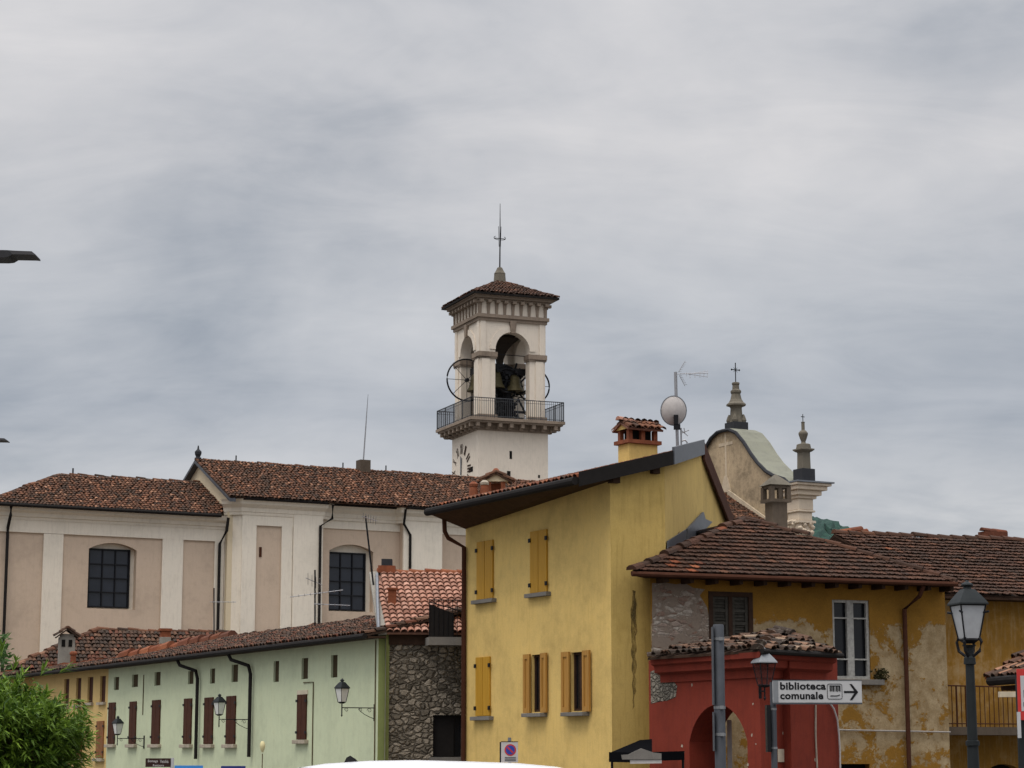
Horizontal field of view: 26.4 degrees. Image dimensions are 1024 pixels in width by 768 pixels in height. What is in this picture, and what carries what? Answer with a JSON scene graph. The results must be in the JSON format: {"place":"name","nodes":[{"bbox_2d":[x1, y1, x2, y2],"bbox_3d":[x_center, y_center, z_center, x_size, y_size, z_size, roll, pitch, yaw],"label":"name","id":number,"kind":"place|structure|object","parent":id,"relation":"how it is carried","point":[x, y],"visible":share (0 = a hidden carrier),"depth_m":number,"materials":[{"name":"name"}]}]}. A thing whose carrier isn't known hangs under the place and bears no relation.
{"place":"outdoors","nodes":[
{"label":"outdoors","id":0,"kind":"place"},
{"bbox_2d":[436,218,564,480],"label":"bell tower","id":1,"kind":"structure","parent":0,"point":[500,319],"depth_m":153.67,"materials":[{"name":"paint"}]},
{"bbox_2d":[446,359,473,401],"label":"wheel","id":2,"kind":"object","parent":1,"relation":"hanging from","point":[470,389],"visible":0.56,"depth_m":154.56,"materials":[{"name":"metal"}]},
{"bbox_2d":[495,363,513,390],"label":"church bell","id":3,"kind":"object","parent":1,"relation":"hanging from","point":[498,381],"visible":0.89,"depth_m":154.26,"materials":[{"name":"brown metal"}]},
{"bbox_2d":[504,368,525,393],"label":"church bell","id":4,"kind":"object","parent":1,"relation":"hanging from","point":[515,385],"visible":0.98,"depth_m":154.67,"materials":[{"name":"brown metal"}]},
{"bbox_2d":[512,374,549,399],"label":"church bell","id":5,"kind":"object","parent":1,"relation":"hanging from","point":[518,394],"visible":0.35,"depth_m":157.28,"materials":[{"name":"metal"}]},
{"bbox_2d":[0,0,1023,539],"label":"sky","id":6,"kind":"structure","parent":0,"point":[251,225],"materials":[{"name":"grey"}]},
{"bbox_2d":[812,516,848,542],"bbox_3d":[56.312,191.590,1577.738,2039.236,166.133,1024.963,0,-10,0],"label":"hill","id":7,"kind":"structure","parent":0,"point":[824,528],"depth_m":1382.00,"materials":[{"name":"green plant"}]},
{"bbox_2d":[829,529,1023,767],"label":"ochre wing","id":8,"kind":"structure","parent":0,"point":[990,568],"depth_m":56.06,"materials":[{"name":"yellow paint"}]},
{"bbox_2d":[839,526,868,533],"bbox_3d":[9.280,3.981,59.413,0.878,0.239,0.297,4,-10,-20],"label":"ridge stub","id":9,"kind":"object","parent":8,"relation":"on","point":[858,528],"visible":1,"depth_m":59.35,"materials":[{"name":"tile"}]},
{"bbox_2d":[948,685,1016,735],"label":"balcony","id":10,"kind":"structure","parent":8,"relation":"attached to","point":[999,730],"depth_m":54.17,"materials":[{"name":"brown paint"}]},
{"bbox_2d":[978,527,1007,540],"bbox_3d":[13.580,4.259,61.481,0.840,0.393,0.400,4,-10,-21],"label":"ridge stub","id":11,"kind":"object","parent":8,"relation":"on","point":[990,531],"visible":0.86,"depth_m":61.32,"materials":[{"name":"tile"}]},
{"bbox_2d":[991,764,1009,767],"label":"doorway","id":12,"kind":"structure","parent":8,"relation":"in","point":[1000,765],"depth_m":55.64,"materials":[{"name":"black"}]},
{"bbox_3d":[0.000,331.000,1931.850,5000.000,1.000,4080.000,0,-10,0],"label":"ground","id":13,"kind":"structure","parent":0,"visible":0},
{"bbox_2d":[0,438,9,442],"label":"led street light","id":14,"kind":"object","parent":13,"relation":"on","point":[3,440],"visible":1,"depth_m":34.31,"materials":[{"name":"metal"}]},
{"bbox_2d":[0,630,13,677],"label":"young tree","id":15,"kind":"object","parent":13,"relation":"on","point":[3,660],"visible":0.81,"depth_m":19.81,"materials":[{"name":"green plant"}]},
{"bbox_2d":[0,250,40,263],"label":"led street light","id":16,"kind":"object","parent":13,"relation":"on","point":[9,256],"visible":1,"depth_m":20.41,"materials":[{"name":"metal"}]},
{"bbox_2d":[0,639,103,767],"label":"leafy bush","id":17,"kind":"object","parent":13,"relation":"on","point":[38,729],"visible":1,"depth_m":17.65,"materials":[{"name":"green plant"}]},
{"bbox_2d":[0,656,125,767],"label":"orange house","id":18,"kind":"structure","parent":13,"relation":"on","point":[85,681],"depth_m":80.20,"materials":[{"name":"orange plaster"},{"name":"reddish-brown clay tile"},{"name":"brown wood"}]},
{"bbox_2d":[65,679,68,708],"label":"window","id":19,"kind":"structure","parent":18,"relation":"in","point":[67,680],"depth_m":82.68,"materials":[{"name":"wood"}]},
{"bbox_2d":[72,678,80,707],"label":"window","id":20,"kind":"structure","parent":18,"relation":"in","point":[79,679],"depth_m":81.32,"materials":[{"name":"wood"}]},
{"bbox_2d":[84,677,92,704],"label":"window","id":21,"kind":"structure","parent":18,"relation":"in","point":[91,678],"depth_m":80.02,"materials":[{"name":"wood"}]},
{"bbox_2d":[96,676,105,704],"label":"window","id":22,"kind":"structure","parent":18,"relation":"in","point":[103,702],"depth_m":78.68,"materials":[{"name":"wood"}]},
{"bbox_2d":[7,626,228,690],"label":"house","id":23,"kind":"structure","parent":13,"relation":"on","point":[97,642],"depth_m":89.65,"materials":[{"name":"brown tile"}]},
{"bbox_2d":[53,626,80,663],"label":"chimney","id":24,"kind":"object","parent":23,"relation":"on","point":[66,644],"visible":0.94,"depth_m":86.68,"materials":[{"name":"grey paint"}]},
{"bbox_2d":[70,651,76,661],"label":"clay pot","id":25,"kind":"object","parent":23,"relation":"on","point":[73,654],"visible":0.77,"depth_m":86.31,"materials":[{"name":"ceramic"}]},
{"bbox_2d":[158,628,171,643],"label":"chimney","id":26,"kind":"object","parent":23,"relation":"on","point":[165,635],"visible":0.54,"depth_m":88.34,"materials":[{"name":"grey paint"}]},
{"bbox_2d":[212,588,233,633],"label":"aerial","id":27,"kind":"object","parent":23,"relation":"on","point":[213,601],"visible":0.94,"depth_m":83.71,"materials":[{"name":"metal"}]},
{"bbox_2d":[145,758,173,767],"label":"shop sign","id":28,"kind":"object","parent":13,"relation":"on","point":[159,762],"visible":1,"depth_m":43.35,"materials":[{"name":"brown metal"}]},
{"bbox_2d":[174,765,202,767],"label":"blue sign","id":29,"kind":"object","parent":13,"relation":"on","point":[188,766],"visible":1,"depth_m":44.32,"materials":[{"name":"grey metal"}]},
{"bbox_2d":[221,766,245,767],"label":"blue sign","id":30,"kind":"object","parent":13,"relation":"on","point":[233,766],"visible":1,"depth_m":44.32,"materials":[{"name":"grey metal"}]},
{"bbox_2d":[260,741,264,767],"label":"marker","id":31,"kind":"object","parent":13,"relation":"on","point":[262,745],"visible":1,"depth_m":49.28,"materials":[{"name":"yellow plastic"}]},
{"bbox_2d":[93,605,461,767],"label":"green house","id":32,"kind":"structure","parent":13,"relation":"on","point":[275,688],"depth_m":65.24,"materials":[{"name":"paint"}]},
{"bbox_2d":[112,716,144,748],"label":"wall lantern","id":33,"kind":"object","parent":32,"relation":"attached to","point":[117,723],"depth_m":73.61,"materials":[{"name":"metal"}]},
{"bbox_2d":[213,694,247,728],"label":"wall lantern","id":34,"kind":"object","parent":32,"relation":"attached to","point":[219,702],"depth_m":65.13,"materials":[{"name":"metal"}]},
{"bbox_2d":[291,570,349,625],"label":"aerial","id":35,"kind":"object","parent":32,"relation":"on","point":[315,592],"visible":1,"depth_m":67.33,"materials":[{"name":"metal"}]},
{"bbox_2d":[334,678,373,720],"bbox_3d":[-4.144,8.310,57.371,1.113,1.099,0.337,7,-12,-36],"label":"wall lantern","id":36,"kind":"object","parent":32,"relation":"attached to","point":[342,687],"depth_m":57.12,"materials":[{"name":"metal"}]},
{"bbox_2d":[369,568,461,760],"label":"stone house","id":37,"kind":"structure","parent":13,"relation":"on","point":[424,702],"depth_m":57.86,"materials":[{"name":"grey stone"}]},
{"bbox_2d":[362,513,376,584],"bbox_3d":[-3.945,4.974,60.508,0.372,2.704,1.001,-6,-11,32],"label":"aerial","id":38,"kind":"object","parent":37,"relation":"on","point":[365,517],"visible":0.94,"depth_m":60.58,"materials":[{"name":"metal"}]},
{"bbox_2d":[378,559,395,572],"bbox_3d":[-3.519,5.128,61.357,0.473,0.390,0.482,0,-10,0],"label":"chimney","id":39,"kind":"object","parent":37,"relation":"on","point":[386,566],"visible":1,"depth_m":61.17,"materials":[{"name":"brick"}]},
{"bbox_2d":[386,587,397,605],"bbox_3d":[-3.260,5.794,59.336,0.296,0.485,0.371,0,-10,0],"label":"roof vent","id":40,"kind":"object","parent":37,"relation":"on","point":[392,593],"visible":1,"depth_m":59.22,"materials":[{"name":"ceramic"}]},
{"bbox_2d":[425,599,461,646],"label":"balcony","id":41,"kind":"structure","parent":37,"relation":"attached to","point":[441,627],"depth_m":57.38,"materials":[{"name":"metal"}]},
{"bbox_2d":[429,715,460,760],"bbox_3d":[-1.721,9.385,57.747,0.975,1.217,0.420,2,-10,-10],"label":"window","id":42,"kind":"structure","parent":37,"relation":"in","point":[446,728],"depth_m":57.82,"materials":[{"name":"black glass"}]},
{"bbox_2d":[0,363,834,671],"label":"church","id":43,"kind":"structure","parent":13,"relation":"on","point":[254,545],"depth_m":101.95,"materials":[{"name":"paint"}]},
{"bbox_2d":[87,548,130,608],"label":"window","id":44,"kind":"structure","parent":43,"relation":"in","point":[108,569],"depth_m":99.42,"materials":[{"name":"glass"}]},
{"bbox_2d":[329,552,365,611],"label":"window","id":45,"kind":"structure","parent":43,"relation":"in","point":[347,571],"depth_m":104.65,"materials":[{"name":"glass"}]},
{"bbox_2d":[363,400,367,459],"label":"lightning rod","id":46,"kind":"object","parent":43,"relation":"on","point":[365,432],"visible":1,"depth_m":110.03,"materials":[{"name":"metal"}]},
{"bbox_2d":[300,756,559,767],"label":"parked car","id":47,"kind":"object","parent":13,"relation":"on","point":[350,762],"visible":1,"depth_m":19.95,"materials":[{"name":"paint"}]},
{"bbox_2d":[500,738,517,762],"bbox_3d":[-0.058,7.894,39.273,0.333,3.012,0.096,0,-10,0],"label":"no parking sign","id":48,"kind":"object","parent":13,"relation":"on","point":[509,751],"visible":1,"depth_m":39.44,"materials":[{"name":"grey metal"}]},
{"bbox_2d":[424,440,733,767],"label":"yellow house","id":49,"kind":"structure","parent":13,"relation":"on","point":[556,628],"depth_m":53.00,"materials":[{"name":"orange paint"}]},
{"bbox_2d":[469,481,477,495],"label":"clay pot","id":50,"kind":"object","parent":49,"relation":"on","point":[473,486],"visible":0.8,"depth_m":66.81,"materials":[{"name":"ceramic"}]},
{"bbox_2d":[480,480,488,493],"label":"clay pot","id":51,"kind":"object","parent":49,"relation":"on","point":[484,484],"visible":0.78,"depth_m":66.82,"materials":[{"name":"ceramic"}]},
{"bbox_2d":[476,468,514,490],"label":"chimney","id":52,"kind":"object","parent":49,"relation":"on","point":[496,478],"visible":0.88,"depth_m":67.24,"materials":[{"name":"brick"}]},
{"bbox_2d":[534,655,539,711],"bbox_3d":[0.744,7.364,53.640,0.130,1.401,0.545,5,-11,-29],"label":"window","id":53,"kind":"structure","parent":49,"relation":"in","point":[536,657],"depth_m":53.78,"materials":[{"name":"black glass"}]},
{"bbox_2d":[574,652,581,710],"bbox_3d":[1.694,7.091,51.954,0.130,1.392,0.627,5,-11,-29],"label":"window","id":54,"kind":"structure","parent":49,"relation":"in","point":[577,655],"depth_m":52.08,"materials":[{"name":"black glass"}]},
{"bbox_2d":[611,416,665,461],"bbox_3d":[3.412,2.188,58.964,1.284,2.568,0.998,5,-11,-28],"label":"chimney","id":55,"kind":"object","parent":49,"relation":"on","point":[636,436],"visible":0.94,"depth_m":58.86,"materials":[{"name":"paint"}]},
{"bbox_2d":[660,361,707,445],"bbox_3d":[4.811,0.748,60.735,1.378,2.876,0.608,0,-10,0],"label":"television mast","id":56,"kind":"object","parent":49,"relation":"attached to","point":[673,410],"visible":0.96,"depth_m":60.62,"materials":[{"name":"metal"}]},
{"bbox_2d":[609,739,684,767],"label":"awning","id":57,"kind":"object","parent":13,"relation":"on","point":[615,755],"visible":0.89,"depth_m":45.59,"materials":[{"name":"metal"}]},
{"bbox_2d":[621,748,661,763],"bbox_3d":[2.651,7.617,44.630,0.840,0.313,0.050,1,-10,-7],"label":"sign board","id":58,"kind":"object","parent":57,"relation":"attached to","point":[641,756],"visible":1,"depth_m":44.61,"materials":[{"name":"metal"}]},
{"bbox_2d":[711,624,725,767],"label":"sign post","id":59,"kind":"object","parent":13,"relation":"on","point":[718,688],"visible":1,"depth_m":27.68,"materials":[{"name":"grey metal"}]},
{"bbox_2d":[727,720,731,767],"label":"marker post","id":60,"kind":"object","parent":13,"relation":"on","point":[729,740],"visible":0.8,"depth_m":48.81,"materials":[{"name":"metal"}]},
{"bbox_2d":[647,625,843,767],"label":"red gatehouse","id":61,"kind":"object","parent":13,"relation":"on","point":[681,708],"visible":0.86,"depth_m":47.63,"materials":[{"name":"paint"}]},
{"bbox_2d":[751,647,777,699],"bbox_3d":[5.273,6.097,45.827,0.423,1.111,0.561,3,-10,-20],"label":"wall lantern","id":62,"kind":"object","parent":61,"relation":"attached to","point":[767,659],"depth_m":45.69,"materials":[{"name":"metal"}]},
{"bbox_2d":[778,749,783,761],"bbox_3d":[5.736,7.906,46.395,0.014,0.273,0.267,-8,-13,40],"label":"notice","id":63,"kind":"object","parent":61,"relation":"attached to","point":[780,755],"visible":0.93,"depth_m":46.37,"materials":[{"name":"beige paper"}]},
{"bbox_2d":[830,704,840,767],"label":"conduit pipe","id":64,"kind":"object","parent":61,"relation":"attached to","point":[831,705],"visible":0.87,"depth_m":48.06,"materials":[{"name":"white metal"}]},
{"bbox_2d":[626,512,957,767],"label":"ochre house","id":65,"kind":"structure","parent":13,"relation":"on","point":[863,612],"depth_m":52.65,"materials":[{"name":"paint"}]},
{"bbox_2d":[708,591,752,638],"bbox_3d":[5.152,5.630,51.592,1.162,1.407,0.165,4,-10,-21],"label":"window","id":66,"kind":"structure","parent":65,"relation":"in","point":[734,610],"depth_m":51.61,"materials":[{"name":"brown wood"}]},
{"bbox_2d":[759,474,791,527],"bbox_3d":[6.938,3.449,57.233,0.650,2.160,0.650,4,-10,-21],"label":"chimney","id":67,"kind":"object","parent":65,"relation":"on","point":[775,510],"visible":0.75,"depth_m":57.10,"materials":[{"name":"brown paint"}]},
{"bbox_2d":[832,600,869,678],"bbox_3d":[8.155,6.183,52.745,1.019,1.902,0.160,4,-10,-21],"label":"window","id":68,"kind":"structure","parent":65,"relation":"in","point":[850,618],"depth_m":52.76,"materials":[{"name":"paint"}]},
{"bbox_2d":[841,764,864,767],"bbox_3d":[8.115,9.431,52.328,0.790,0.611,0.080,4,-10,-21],"label":"doorway","id":69,"kind":"structure","parent":65,"relation":"in","point":[842,765],"depth_m":52.36,"materials":[{"name":"black"}]},
{"bbox_2d":[870,668,889,679],"bbox_3d":[8.923,7.041,52.704,0.409,0.407,0.416,-8,-12,38],"label":"sill plant","id":70,"kind":"object","parent":65,"relation":"on","point":[880,673],"visible":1,"depth_m":52.66,"materials":[{"name":"green plant"}]},
{"bbox_2d":[765,680,861,767],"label":"library sign","id":71,"kind":"object","parent":13,"relation":"on","point":[815,691],"visible":1,"depth_m":29.72,"materials":[{"name":"white metal"}]},
{"bbox_2d":[947,580,988,767],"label":"street lamp","id":72,"kind":"object","parent":13,"relation":"on","point":[967,604],"visible":1,"depth_m":21.80,"materials":[{"name":"metal"}]},
{"bbox_2d":[983,650,1023,696],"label":"porch","id":73,"kind":"object","parent":13,"relation":"on","point":[1005,674],"visible":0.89,"depth_m":46.37,"materials":[{"name":"tile"}]},
{"bbox_2d":[1015,669,1023,767],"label":"road sign","id":74,"kind":"object","parent":13,"relation":"on","point":[1019,683],"visible":1,"depth_m":19.79,"materials":[{"name":"metal"}]}
]}

